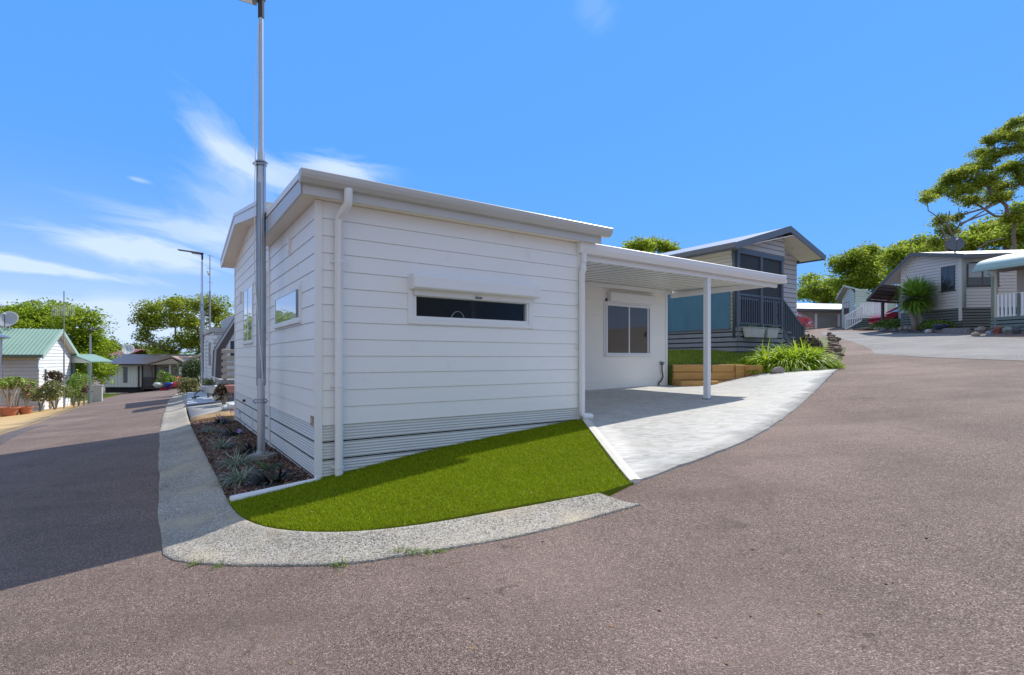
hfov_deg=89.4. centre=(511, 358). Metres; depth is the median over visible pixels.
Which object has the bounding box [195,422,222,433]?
grass plant
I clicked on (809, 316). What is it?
door
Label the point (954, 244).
satellite dish
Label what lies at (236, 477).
grass plant
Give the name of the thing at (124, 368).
window
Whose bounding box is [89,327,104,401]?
street lamp
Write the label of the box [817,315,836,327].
door
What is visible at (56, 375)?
shrub
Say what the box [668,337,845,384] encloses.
lawn
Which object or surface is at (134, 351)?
distant house
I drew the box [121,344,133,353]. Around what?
satellite dish
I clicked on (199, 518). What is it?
kerb
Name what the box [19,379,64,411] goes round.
shrub
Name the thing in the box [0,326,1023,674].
road
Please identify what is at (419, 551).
weed
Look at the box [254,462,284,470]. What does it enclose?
leafy plant
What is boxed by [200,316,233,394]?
cottage
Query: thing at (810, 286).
gum tree
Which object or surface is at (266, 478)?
dark plant
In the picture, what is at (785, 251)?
neighbour house
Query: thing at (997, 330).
border rock
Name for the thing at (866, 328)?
garden bed
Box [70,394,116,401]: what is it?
lawn
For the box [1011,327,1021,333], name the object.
border rock
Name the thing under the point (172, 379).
bush
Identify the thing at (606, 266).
carport
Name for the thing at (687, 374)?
retaining wall
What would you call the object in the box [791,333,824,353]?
shrub
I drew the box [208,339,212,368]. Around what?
window
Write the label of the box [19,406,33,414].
plant pot
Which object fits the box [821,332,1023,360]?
grey road
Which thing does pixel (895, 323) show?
shrub
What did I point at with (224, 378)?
deck
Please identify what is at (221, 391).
potted bush
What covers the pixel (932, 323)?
shrub
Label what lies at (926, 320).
shrub
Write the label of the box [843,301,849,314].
window
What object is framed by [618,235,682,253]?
gum tree
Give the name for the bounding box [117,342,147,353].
distant tree
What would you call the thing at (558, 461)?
artificial turf
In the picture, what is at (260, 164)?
street lamp
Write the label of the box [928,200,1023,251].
gum tree
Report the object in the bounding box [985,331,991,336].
border rock
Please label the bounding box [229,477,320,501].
bed edging
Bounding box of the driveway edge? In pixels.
[581,418,640,483]
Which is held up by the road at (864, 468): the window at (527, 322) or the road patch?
the road patch
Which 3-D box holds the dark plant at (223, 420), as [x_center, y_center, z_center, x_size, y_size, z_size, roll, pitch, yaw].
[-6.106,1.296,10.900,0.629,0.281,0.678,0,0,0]
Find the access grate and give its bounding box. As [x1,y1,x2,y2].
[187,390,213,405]
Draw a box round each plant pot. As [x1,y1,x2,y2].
[0,406,21,416]
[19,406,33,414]
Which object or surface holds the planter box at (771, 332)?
attached to the neighbour house at (785, 251)
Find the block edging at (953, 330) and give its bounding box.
[874,327,969,332]
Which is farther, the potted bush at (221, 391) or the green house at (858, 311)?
the green house at (858, 311)
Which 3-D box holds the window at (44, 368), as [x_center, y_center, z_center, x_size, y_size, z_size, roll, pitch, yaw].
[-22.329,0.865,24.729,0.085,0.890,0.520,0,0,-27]
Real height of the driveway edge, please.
0.391 m
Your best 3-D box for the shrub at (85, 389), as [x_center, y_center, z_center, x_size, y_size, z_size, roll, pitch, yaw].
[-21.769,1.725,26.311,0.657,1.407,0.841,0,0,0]
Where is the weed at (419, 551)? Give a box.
[375,545,455,556]
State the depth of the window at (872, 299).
35.86 m
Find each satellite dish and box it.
[0,311,18,328]
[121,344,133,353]
[946,237,964,251]
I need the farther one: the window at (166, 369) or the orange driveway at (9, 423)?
the window at (166, 369)
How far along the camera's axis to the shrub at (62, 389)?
22.96 m
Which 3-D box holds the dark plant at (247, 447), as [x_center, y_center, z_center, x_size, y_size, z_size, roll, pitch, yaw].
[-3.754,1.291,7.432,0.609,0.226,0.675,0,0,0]
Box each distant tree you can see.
[105,338,122,358]
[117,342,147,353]
[135,343,181,353]
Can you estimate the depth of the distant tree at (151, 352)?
88.12 m
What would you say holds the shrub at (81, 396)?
on the road at (864, 468)
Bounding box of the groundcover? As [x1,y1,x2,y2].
[746,368,770,372]
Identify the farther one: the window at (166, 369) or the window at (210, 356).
the window at (166, 369)
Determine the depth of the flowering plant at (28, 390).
21.26 m
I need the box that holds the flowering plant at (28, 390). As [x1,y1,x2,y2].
[19,381,36,405]
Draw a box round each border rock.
[971,331,979,335]
[974,326,986,331]
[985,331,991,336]
[993,326,1002,333]
[1002,327,1012,332]
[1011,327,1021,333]
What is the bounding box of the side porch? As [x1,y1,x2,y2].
[69,354,111,404]
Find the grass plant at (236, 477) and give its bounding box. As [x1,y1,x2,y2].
[208,460,266,487]
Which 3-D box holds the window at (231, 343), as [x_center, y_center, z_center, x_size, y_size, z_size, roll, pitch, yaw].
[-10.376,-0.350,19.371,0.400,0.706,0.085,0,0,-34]
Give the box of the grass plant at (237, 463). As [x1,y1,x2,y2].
[212,429,264,470]
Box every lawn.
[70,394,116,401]
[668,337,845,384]
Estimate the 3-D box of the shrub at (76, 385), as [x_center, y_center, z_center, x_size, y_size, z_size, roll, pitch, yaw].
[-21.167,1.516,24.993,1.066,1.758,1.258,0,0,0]
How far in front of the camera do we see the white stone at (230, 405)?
13.04 m
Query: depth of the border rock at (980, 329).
22.18 m
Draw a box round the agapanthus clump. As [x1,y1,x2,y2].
[741,337,843,375]
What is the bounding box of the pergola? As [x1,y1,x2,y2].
[866,284,901,326]
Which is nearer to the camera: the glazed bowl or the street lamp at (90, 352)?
the glazed bowl
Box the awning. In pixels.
[212,318,233,377]
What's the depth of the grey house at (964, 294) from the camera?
24.24 m
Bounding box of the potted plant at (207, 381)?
[202,378,216,396]
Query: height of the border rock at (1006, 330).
0.343 m
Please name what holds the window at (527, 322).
in the white house at (401, 322)
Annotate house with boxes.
[0,328,78,412]
[103,354,214,392]
[110,349,147,356]
[220,167,667,477]
[660,226,825,352]
[835,285,895,329]
[880,250,1023,331]
[972,252,1023,332]
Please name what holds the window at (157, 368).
in the house at (138, 373)
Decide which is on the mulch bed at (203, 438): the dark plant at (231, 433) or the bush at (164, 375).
the dark plant at (231, 433)
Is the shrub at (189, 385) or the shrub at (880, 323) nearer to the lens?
the shrub at (189, 385)
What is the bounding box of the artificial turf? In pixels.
[228,419,633,531]
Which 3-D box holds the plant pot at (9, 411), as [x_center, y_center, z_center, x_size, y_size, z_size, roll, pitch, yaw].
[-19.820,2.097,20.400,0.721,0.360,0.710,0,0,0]
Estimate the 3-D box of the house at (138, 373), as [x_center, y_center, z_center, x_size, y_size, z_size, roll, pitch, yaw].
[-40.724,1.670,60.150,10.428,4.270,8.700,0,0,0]
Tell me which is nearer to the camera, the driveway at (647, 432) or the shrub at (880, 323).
the driveway at (647, 432)
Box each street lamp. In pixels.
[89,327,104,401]
[177,249,203,392]
[239,0,276,461]
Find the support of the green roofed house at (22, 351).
on the road at (864, 468)
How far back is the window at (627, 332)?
12.14 m
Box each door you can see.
[802,314,813,329]
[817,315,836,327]
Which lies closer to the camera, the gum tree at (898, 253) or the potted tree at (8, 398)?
the potted tree at (8, 398)
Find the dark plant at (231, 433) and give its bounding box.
[214,409,246,436]
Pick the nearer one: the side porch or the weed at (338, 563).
the weed at (338, 563)
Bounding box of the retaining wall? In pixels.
[672,364,762,385]
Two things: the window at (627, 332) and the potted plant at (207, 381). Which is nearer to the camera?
the window at (627, 332)
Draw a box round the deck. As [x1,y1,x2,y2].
[216,349,233,400]
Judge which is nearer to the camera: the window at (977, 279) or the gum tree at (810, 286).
the window at (977, 279)
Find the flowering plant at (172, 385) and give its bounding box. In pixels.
[170,381,182,387]
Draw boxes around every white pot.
[153,382,162,387]
[201,385,216,392]
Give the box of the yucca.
[891,275,940,330]
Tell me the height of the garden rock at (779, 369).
0.202 m
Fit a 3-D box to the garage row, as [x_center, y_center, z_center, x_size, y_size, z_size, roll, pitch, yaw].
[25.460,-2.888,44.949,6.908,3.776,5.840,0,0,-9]
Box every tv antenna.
[52,291,73,408]
[195,255,225,331]
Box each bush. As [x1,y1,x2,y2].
[154,369,171,386]
[163,376,177,389]
[212,383,233,403]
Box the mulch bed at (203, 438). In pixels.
[190,420,313,499]
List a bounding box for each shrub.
[0,376,38,405]
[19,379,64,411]
[37,385,74,409]
[42,370,67,404]
[65,372,91,406]
[73,392,85,405]
[78,379,89,404]
[173,355,200,386]
[175,377,200,394]
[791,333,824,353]
[870,318,898,329]
[882,318,901,329]
[918,319,938,328]
[920,319,956,329]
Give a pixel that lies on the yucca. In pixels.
(912, 304)
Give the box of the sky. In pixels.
[0,0,1023,368]
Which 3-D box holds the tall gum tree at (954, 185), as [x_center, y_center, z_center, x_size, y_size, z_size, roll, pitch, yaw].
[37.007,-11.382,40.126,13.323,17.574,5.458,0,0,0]
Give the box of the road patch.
[0,425,45,444]
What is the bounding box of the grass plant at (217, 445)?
[200,416,236,450]
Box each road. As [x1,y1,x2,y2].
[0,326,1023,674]
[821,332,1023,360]
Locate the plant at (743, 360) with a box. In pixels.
[736,358,750,363]
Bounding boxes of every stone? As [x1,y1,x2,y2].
[227,402,233,409]
[832,346,841,352]
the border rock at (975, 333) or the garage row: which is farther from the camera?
the garage row
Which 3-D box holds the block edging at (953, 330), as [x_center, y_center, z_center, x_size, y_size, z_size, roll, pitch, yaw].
[20.467,-1.424,26.473,0.325,0.865,8.901,0,0,13]
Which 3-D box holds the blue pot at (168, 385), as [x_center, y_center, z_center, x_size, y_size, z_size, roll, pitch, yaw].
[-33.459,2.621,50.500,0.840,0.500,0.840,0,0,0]
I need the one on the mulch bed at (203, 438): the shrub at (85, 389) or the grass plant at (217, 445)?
the grass plant at (217, 445)
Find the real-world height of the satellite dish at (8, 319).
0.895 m
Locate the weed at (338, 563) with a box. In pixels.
[329,555,346,571]
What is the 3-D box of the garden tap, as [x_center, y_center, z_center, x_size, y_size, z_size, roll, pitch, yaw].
[3.686,0.384,12.789,0.216,0.597,0.100,0,0,-34]
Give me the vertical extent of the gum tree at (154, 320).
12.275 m
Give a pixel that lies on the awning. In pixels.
(222, 343)
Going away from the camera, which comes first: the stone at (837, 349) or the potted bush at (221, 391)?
the potted bush at (221, 391)
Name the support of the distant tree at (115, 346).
on the road at (864, 468)
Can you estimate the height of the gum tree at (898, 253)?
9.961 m
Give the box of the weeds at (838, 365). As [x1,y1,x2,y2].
[826,362,845,368]
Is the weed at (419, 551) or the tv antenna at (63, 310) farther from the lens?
the tv antenna at (63, 310)
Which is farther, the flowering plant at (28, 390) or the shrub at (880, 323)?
the shrub at (880, 323)
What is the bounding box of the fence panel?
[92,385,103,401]
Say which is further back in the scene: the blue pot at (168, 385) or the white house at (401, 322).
the blue pot at (168, 385)
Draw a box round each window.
[43,367,46,383]
[123,367,126,382]
[153,367,159,377]
[164,367,171,375]
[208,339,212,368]
[229,339,233,355]
[241,281,253,344]
[266,268,267,338]
[272,281,301,329]
[407,273,532,328]
[603,301,652,356]
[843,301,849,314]
[872,299,884,315]
[940,265,955,292]
[966,262,998,286]
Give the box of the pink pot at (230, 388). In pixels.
[224,385,233,392]
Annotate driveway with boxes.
[0,401,86,433]
[585,369,838,480]
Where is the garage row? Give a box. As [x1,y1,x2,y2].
[797,303,841,329]
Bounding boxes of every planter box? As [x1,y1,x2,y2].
[741,324,764,337]
[763,326,779,337]
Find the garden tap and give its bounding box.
[658,362,664,385]
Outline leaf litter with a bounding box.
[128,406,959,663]
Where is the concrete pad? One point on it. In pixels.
(200, 410)
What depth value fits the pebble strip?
11.99 m
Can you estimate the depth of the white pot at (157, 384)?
51.27 m
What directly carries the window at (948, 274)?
in the grey house at (964, 294)
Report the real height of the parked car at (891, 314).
1.476 m
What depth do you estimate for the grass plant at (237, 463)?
6.59 m
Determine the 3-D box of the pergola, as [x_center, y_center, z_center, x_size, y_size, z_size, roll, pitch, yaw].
[21.884,-2.723,29.572,5.546,2.553,1.715,0,0,-24]
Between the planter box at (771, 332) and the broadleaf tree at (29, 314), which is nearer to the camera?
the planter box at (771, 332)
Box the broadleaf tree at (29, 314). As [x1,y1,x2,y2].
[0,297,125,384]
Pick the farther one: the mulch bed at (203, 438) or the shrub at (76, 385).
the shrub at (76, 385)
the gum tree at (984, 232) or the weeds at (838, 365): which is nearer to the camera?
the weeds at (838, 365)
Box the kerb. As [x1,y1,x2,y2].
[158,391,639,566]
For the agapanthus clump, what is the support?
on the lawn at (689, 356)
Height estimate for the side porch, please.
3.135 m
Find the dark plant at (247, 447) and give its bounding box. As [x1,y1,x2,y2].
[225,439,272,454]
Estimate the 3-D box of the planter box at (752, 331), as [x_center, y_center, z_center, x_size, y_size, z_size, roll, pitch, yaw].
[7.243,-0.829,15.487,0.860,0.419,0.290,0,0,-34]
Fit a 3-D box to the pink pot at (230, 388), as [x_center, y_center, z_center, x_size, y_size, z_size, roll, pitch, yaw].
[-7.743,0.843,14.400,0.460,0.200,0.460,0,0,0]
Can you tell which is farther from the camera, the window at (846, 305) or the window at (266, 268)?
the window at (846, 305)
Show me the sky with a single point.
(127, 127)
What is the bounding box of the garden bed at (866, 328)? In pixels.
[853,327,967,331]
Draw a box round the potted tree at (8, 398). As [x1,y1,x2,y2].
[0,376,29,407]
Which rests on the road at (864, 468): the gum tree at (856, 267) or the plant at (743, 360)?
the gum tree at (856, 267)
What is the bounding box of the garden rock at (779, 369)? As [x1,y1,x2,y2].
[771,366,785,372]
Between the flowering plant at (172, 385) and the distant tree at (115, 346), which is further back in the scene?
the distant tree at (115, 346)
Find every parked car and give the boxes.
[796,312,813,329]
[868,306,898,326]
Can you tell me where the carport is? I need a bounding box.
[575,241,786,418]
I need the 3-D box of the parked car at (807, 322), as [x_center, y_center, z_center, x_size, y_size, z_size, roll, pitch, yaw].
[19.708,-2.649,38.429,1.850,1.476,4.440,0,0,-42]
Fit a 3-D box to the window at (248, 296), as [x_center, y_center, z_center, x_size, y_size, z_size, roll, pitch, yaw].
[-4.957,-0.820,9.756,0.105,1.130,1.290,0,0,-34]
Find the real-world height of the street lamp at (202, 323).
6.329 m
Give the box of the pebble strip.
[190,410,233,421]
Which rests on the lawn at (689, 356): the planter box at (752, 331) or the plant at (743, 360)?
the plant at (743, 360)
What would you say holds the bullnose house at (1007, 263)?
on the road at (864, 468)
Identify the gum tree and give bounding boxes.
[127,291,233,353]
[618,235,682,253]
[796,272,839,303]
[823,240,900,295]
[875,231,940,284]
[915,112,1023,251]
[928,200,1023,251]
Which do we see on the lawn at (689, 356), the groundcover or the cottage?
the groundcover
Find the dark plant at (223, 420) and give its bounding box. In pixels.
[205,413,233,424]
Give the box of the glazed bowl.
[933,324,949,329]
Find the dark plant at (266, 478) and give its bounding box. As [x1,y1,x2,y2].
[241,463,303,487]
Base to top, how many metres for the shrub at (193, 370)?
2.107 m
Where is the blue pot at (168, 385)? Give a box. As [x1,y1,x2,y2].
[164,382,173,387]
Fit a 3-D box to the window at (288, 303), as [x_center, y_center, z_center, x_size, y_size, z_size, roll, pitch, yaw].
[-2.934,-0.657,6.779,0.105,0.505,1.690,0,0,-34]
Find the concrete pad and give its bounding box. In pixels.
[182,393,233,417]

